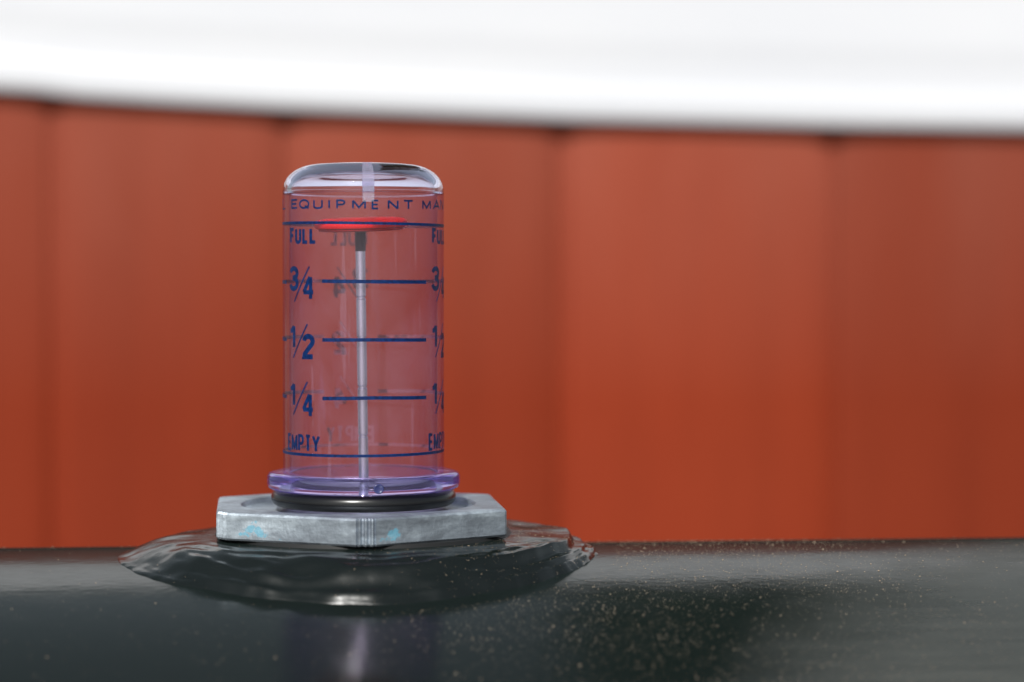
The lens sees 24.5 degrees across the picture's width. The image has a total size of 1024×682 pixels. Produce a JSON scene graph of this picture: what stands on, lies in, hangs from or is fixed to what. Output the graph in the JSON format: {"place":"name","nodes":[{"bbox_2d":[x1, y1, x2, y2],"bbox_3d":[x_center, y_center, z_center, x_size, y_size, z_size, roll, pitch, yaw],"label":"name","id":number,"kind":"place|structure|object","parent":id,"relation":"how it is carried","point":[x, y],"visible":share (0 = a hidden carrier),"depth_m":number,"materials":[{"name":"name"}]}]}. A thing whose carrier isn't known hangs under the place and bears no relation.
{"place":"outdoors","nodes":[
{"label":"outdoors","id":0,"kind":"place"},
{"bbox_2d":[0,0,1023,547],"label":"shed wall","id":1,"kind":"structure","parent":0,"point":[714,270],"depth_m":1.49,"materials":[{"name":"red paint"}]},
{"bbox_2d":[0,519,1023,681],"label":"oil tank","id":2,"kind":"object","parent":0,"point":[287,598],"visible":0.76,"depth_m":0.50,"materials":[{"name":"black metal"}]},
{"bbox_2d":[216,162,506,546],"bbox_3d":[-0.036,0.001,0.560,0.070,0.087,0.076,0,2,0],"label":"tank gauge","id":3,"kind":"object","parent":2,"relation":"on","point":[364,502],"visible":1,"depth_m":0.54,"materials":[{"name":"clear plastic"}]},
{"bbox_2d":[1,524,1022,680],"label":"grit specks","id":4,"kind":"object","parent":2,"relation":"on","point":[685,600],"visible":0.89,"depth_m":0.52,"materials":[{"name":"beige"}]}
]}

